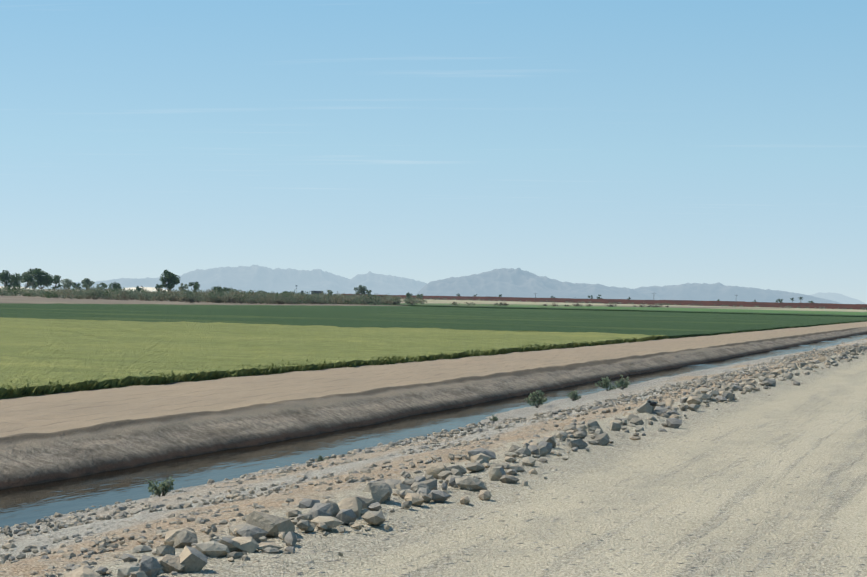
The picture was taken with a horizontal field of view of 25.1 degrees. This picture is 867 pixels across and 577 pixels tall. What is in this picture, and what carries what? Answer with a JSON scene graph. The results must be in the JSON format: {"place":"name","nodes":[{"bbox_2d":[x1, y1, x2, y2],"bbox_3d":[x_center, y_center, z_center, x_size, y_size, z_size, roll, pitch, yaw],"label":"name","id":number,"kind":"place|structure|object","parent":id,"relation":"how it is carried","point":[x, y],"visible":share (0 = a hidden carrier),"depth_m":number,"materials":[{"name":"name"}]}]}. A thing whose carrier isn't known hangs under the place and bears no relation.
{"place":"outdoors","nodes":[
{"label":"outdoors","id":0,"kind":"place"},
{"bbox_2d":[0,284,57,288],"bbox_3d":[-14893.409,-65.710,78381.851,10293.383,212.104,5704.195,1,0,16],"label":"mountain range","id":1,"kind":"structure","parent":0,"point":[45,287],"depth_m":78166.03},
{"bbox_2d":[123,287,166,291],"bbox_3d":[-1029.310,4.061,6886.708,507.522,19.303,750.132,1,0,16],"label":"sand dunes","id":2,"kind":"structure","parent":0,"point":[153,289],"depth_m":6780.04,"materials":[{"name":"beige"}]},
{"bbox_2d":[49,265,426,294],"bbox_3d":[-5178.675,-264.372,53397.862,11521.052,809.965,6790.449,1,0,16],"label":"mountain range","id":3,"kind":"structure","parent":0,"point":[256,278],"depth_m":53156.19,"materials":[{"name":"grey stone"}]},
{"bbox_2d":[0,298,788,308],"bbox_3d":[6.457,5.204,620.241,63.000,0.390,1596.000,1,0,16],"label":"field","id":4,"kind":"structure","parent":0,"point":[49,301],"depth_m":376.53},
{"bbox_2d":[0,289,866,576],"bbox_3d":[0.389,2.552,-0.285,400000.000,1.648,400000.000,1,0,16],"label":"terrain","id":5,"kind":"structure","parent":0,"point":[760,483],"depth_m":23.32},
{"bbox_2d":[20,272,35,288],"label":"tree","id":6,"kind":"object","parent":5,"relation":"on","point":[22,280],"visible":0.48,"depth_m":1222.81,"materials":[{"name":"green plant"}]},
{"bbox_2d":[23,268,53,288],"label":"tree","id":7,"kind":"object","parent":5,"relation":"on","point":[42,277],"visible":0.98,"depth_m":1124.52,"materials":[{"name":"green plant"}]},
{"bbox_2d":[46,275,60,289],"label":"tree","id":8,"kind":"object","parent":5,"relation":"on","point":[56,279],"visible":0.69,"depth_m":1273.31,"materials":[{"name":"green plant"}]},
{"bbox_2d":[0,295,134,299],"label":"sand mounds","id":9,"kind":"object","parent":5,"relation":"on","point":[20,296],"visible":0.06,"depth_m":400.12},
{"bbox_2d":[72,282,80,288],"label":"tree","id":10,"kind":"object","parent":5,"relation":"on","point":[77,285],"visible":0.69,"depth_m":1376.70,"materials":[{"name":"green plant"}]},
{"bbox_2d":[81,278,94,290],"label":"tree","id":11,"kind":"object","parent":5,"relation":"on","point":[86,282],"visible":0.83,"depth_m":1080.73,"materials":[{"name":"green plant"}]},
{"bbox_2d":[96,282,106,289],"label":"tree","id":12,"kind":"object","parent":5,"relation":"on","point":[104,285],"visible":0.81,"depth_m":1181.50,"materials":[{"name":"green plant"}]},
{"bbox_2d":[108,282,121,289],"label":"tree","id":13,"kind":"object","parent":5,"relation":"on","point":[114,285],"visible":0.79,"depth_m":1231.79,"materials":[{"name":"green plant"}]},
{"bbox_2d":[144,476,174,496],"bbox_3d":[-3.573,2.563,25.037,0.354,0.305,0.388,1,0,43],"label":"weed","id":14,"kind":"object","parent":5,"relation":"on","point":[164,486],"visible":0.94,"depth_m":25.02,"materials":[{"name":"green plant"}]},
{"bbox_2d":[189,282,199,291],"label":"tree","id":15,"kind":"object","parent":5,"relation":"on","point":[196,286],"visible":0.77,"depth_m":1041.26,"materials":[{"name":"green plant"}]},
{"bbox_2d":[211,286,225,291],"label":"tree","id":16,"kind":"object","parent":5,"relation":"on","point":[218,288],"visible":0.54,"depth_m":992.04,"materials":[{"name":"green plant"}]},
{"bbox_2d":[301,291,322,294],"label":"dark shed","id":17,"kind":"structure","parent":5,"relation":"on","point":[316,292],"depth_m":1894.27,"materials":[{"name":"grey metal"}]},
{"bbox_2d":[316,455,327,460],"bbox_3d":[-1.810,2.749,31.349,0.185,0.130,0.118,1,0,-17],"label":"weed","id":18,"kind":"object","parent":5,"relation":"on","point":[320,458],"visible":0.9,"depth_m":31.33,"materials":[{"name":"green plant"}]},
{"bbox_2d":[0,317,666,398],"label":"light green field","id":19,"kind":"structure","parent":5,"relation":"on","point":[34,351],"depth_m":76.87,"materials":[{"name":"plant"}]},
{"bbox_2d":[0,335,668,397],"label":"crop edge","id":20,"kind":"object","parent":5,"relation":"on","point":[80,386],"visible":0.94,"depth_m":54.82,"materials":[{"name":"green plant"}]},
{"bbox_2d":[0,284,790,307],"bbox_3d":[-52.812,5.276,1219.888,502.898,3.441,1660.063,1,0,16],"label":"bushes","id":21,"kind":"object","parent":5,"relation":"on","point":[211,295],"visible":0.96,"depth_m":408.63,"materials":[{"name":"green plant"}]},
{"bbox_2d":[182,297,668,306],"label":"bushes","id":22,"kind":"object","parent":5,"relation":"on","point":[395,303],"visible":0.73,"depth_m":544.02,"materials":[{"name":"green plant"}]},
{"bbox_2d":[0,342,866,576],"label":"shoulder pebbles","id":23,"kind":"object","parent":5,"relation":"on","point":[105,546],"visible":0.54,"depth_m":23.10,"materials":[{"name":"beige stone"}]},
{"bbox_2d":[1,338,866,576],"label":"rubble stones","id":24,"kind":"object","parent":5,"relation":"on","point":[246,535],"visible":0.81,"depth_m":17.75,"materials":[{"name":"grey stone"}]},
{"bbox_2d":[36,292,866,311],"bbox_3d":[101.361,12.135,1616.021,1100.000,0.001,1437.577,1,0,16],"label":"dry grass strip","id":25,"kind":"object","parent":5,"relation":"on","point":[561,303],"depth_m":1385.30,"materials":[{"name":"brown plant"}]},
{"bbox_2d":[0,270,21,288],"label":"tree","id":26,"kind":"object","parent":25,"relation":"on","point":[5,275],"visible":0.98,"depth_m":1173.37,"materials":[{"name":"green plant"}]},
{"bbox_2d":[58,279,73,289],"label":"tree","id":27,"kind":"object","parent":25,"relation":"on","point":[67,283],"visible":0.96,"depth_m":1326.55,"materials":[{"name":"green plant"}]},
{"bbox_2d":[159,270,179,290],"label":"tree","id":28,"kind":"object","parent":25,"relation":"on","point":[170,279],"visible":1,"depth_m":990.24,"materials":[{"name":"green plant"}]},
{"bbox_2d":[178,283,187,290],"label":"tree","id":29,"kind":"object","parent":25,"relation":"on","point":[181,287],"visible":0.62,"depth_m":1189.12,"materials":[{"name":"green plant"}]},
{"bbox_2d":[354,285,366,295],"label":"tree","id":30,"kind":"object","parent":25,"relation":"on","point":[360,290],"visible":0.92,"depth_m":1399.48,"materials":[{"name":"green plant"}]},
{"bbox_2d":[130,341,857,576],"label":"rocks","id":31,"kind":"object","parent":5,"relation":"on","point":[189,560],"visible":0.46,"depth_m":15.75,"materials":[{"name":"grey stone"}]},
{"bbox_2d":[489,415,498,421],"bbox_3d":[1.311,2.804,41.924,0.238,0.169,0.154,2,0,-39],"label":"weed","id":32,"kind":"object","parent":5,"relation":"on","point":[494,418],"visible":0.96,"depth_m":41.91,"materials":[{"name":"green plant"}]},
{"bbox_2d":[524,390,546,407],"bbox_3d":[2.484,2.664,46.858,0.516,0.450,0.517,1,0,16],"label":"weed","id":33,"kind":"object","parent":5,"relation":"on","point":[539,401],"visible":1,"depth_m":46.75,"materials":[{"name":"green plant"}]},
{"bbox_2d":[567,390,581,400],"bbox_3d":[3.562,2.711,49.167,0.464,0.303,0.258,2,0,-38],"label":"weed","id":34,"kind":"object","parent":5,"relation":"on","point":[574,394],"visible":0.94,"depth_m":49.14,"materials":[{"name":"green plant"}]},
{"bbox_2d":[324,303,866,316],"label":"field strip","id":35,"kind":"object","parent":5,"relation":"on","point":[507,307],"visible":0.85,"depth_m":466.76,"materials":[{"name":"green plant"}]},
{"bbox_2d":[344,294,866,309],"bbox_3d":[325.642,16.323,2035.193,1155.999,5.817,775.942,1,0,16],"label":"border fence","id":36,"kind":"object","parent":5,"relation":"on","point":[750,304],"visible":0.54,"depth_m":2120.10,"materials":[{"name":"orange metal"}]},
{"bbox_2d":[595,376,619,390],"bbox_3d":[4.959,2.721,55.474,0.528,0.443,0.712,1,0,48],"label":"weed","id":37,"kind":"object","parent":5,"relation":"on","point":[606,384],"visible":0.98,"depth_m":55.46,"materials":[{"name":"green plant"}]},
{"bbox_2d":[614,375,630,389],"bbox_3d":[5.491,2.718,56.337,0.489,0.456,0.528,1,0,16],"label":"weed","id":38,"kind":"object","parent":5,"relation":"on","point":[623,384],"visible":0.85,"depth_m":56.27,"materials":[{"name":"green plant"}]},
{"bbox_2d":[397,297,866,309],"bbox_3d":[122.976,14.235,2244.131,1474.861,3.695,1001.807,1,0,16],"label":"bushes","id":39,"kind":"object","parent":5,"relation":"on","point":[633,302],"visible":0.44,"depth_m":2137.81,"materials":[{"name":"green plant"}]},
{"bbox_2d":[398,303,866,314],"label":"field strip","id":40,"kind":"object","parent":5,"relation":"on","point":[723,310],"visible":0.65,"depth_m":637.14,"materials":[{"name":"green plant"}]},
{"bbox_2d":[648,400,660,405],"bbox_3d":[3.379,1.772,29.817,0.225,0.110,0.068,1,0,-4],"label":"bird on rocks","id":41,"kind":"object","parent":5,"relation":"on","point":[652,403],"visible":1,"depth_m":29.80,"materials":[{"name":"black"}]},
{"bbox_2d":[668,320,865,338],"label":"crop edge","id":42,"kind":"object","parent":5,"relation":"on","point":[750,330],"visible":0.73,"depth_m":167.85,"materials":[{"name":"green plant"}]},
{"bbox_2d":[0,333,866,527],"bbox_3d":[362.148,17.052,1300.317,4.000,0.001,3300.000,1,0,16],"label":"canal water","id":43,"kind":"structure","parent":0,"point":[30,504],"depth_m":32.36,"materials":[{"name":"blue liquid"}]},
{"bbox_2d":[0,303,866,338],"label":"dark green field","id":44,"kind":"structure","parent":0,"point":[668,324],"depth_m":206.75,"materials":[{"name":"green plant"}]},
{"bbox_2d":[0,0,866,303],"label":"sky","id":45,"kind":"structure","parent":0,"point":[632,144],"materials":[{"name":"blue"}]},
{"bbox_2d":[416,268,652,299],"bbox_3d":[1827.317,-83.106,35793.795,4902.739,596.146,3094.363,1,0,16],"label":"mountain range","id":46,"kind":"structure","parent":0,"point":[512,282],"depth_m":35408.51,"materials":[{"name":"grey stone"}]},
{"bbox_2d":[633,282,842,303],"bbox_3d":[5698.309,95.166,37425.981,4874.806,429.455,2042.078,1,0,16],"label":"mountain range","id":47,"kind":"structure","parent":0,"point":[704,291],"depth_m":37046.46,"materials":[{"name":"grey stone"}]},
{"bbox_2d":[810,292,865,303],"bbox_3d":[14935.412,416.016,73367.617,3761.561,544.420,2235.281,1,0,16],"label":"mountain range","id":48,"kind":"structure","parent":0,"point":[840,298],"depth_m":73226.23,"materials":[{"name":"grey stone"}]}
]}

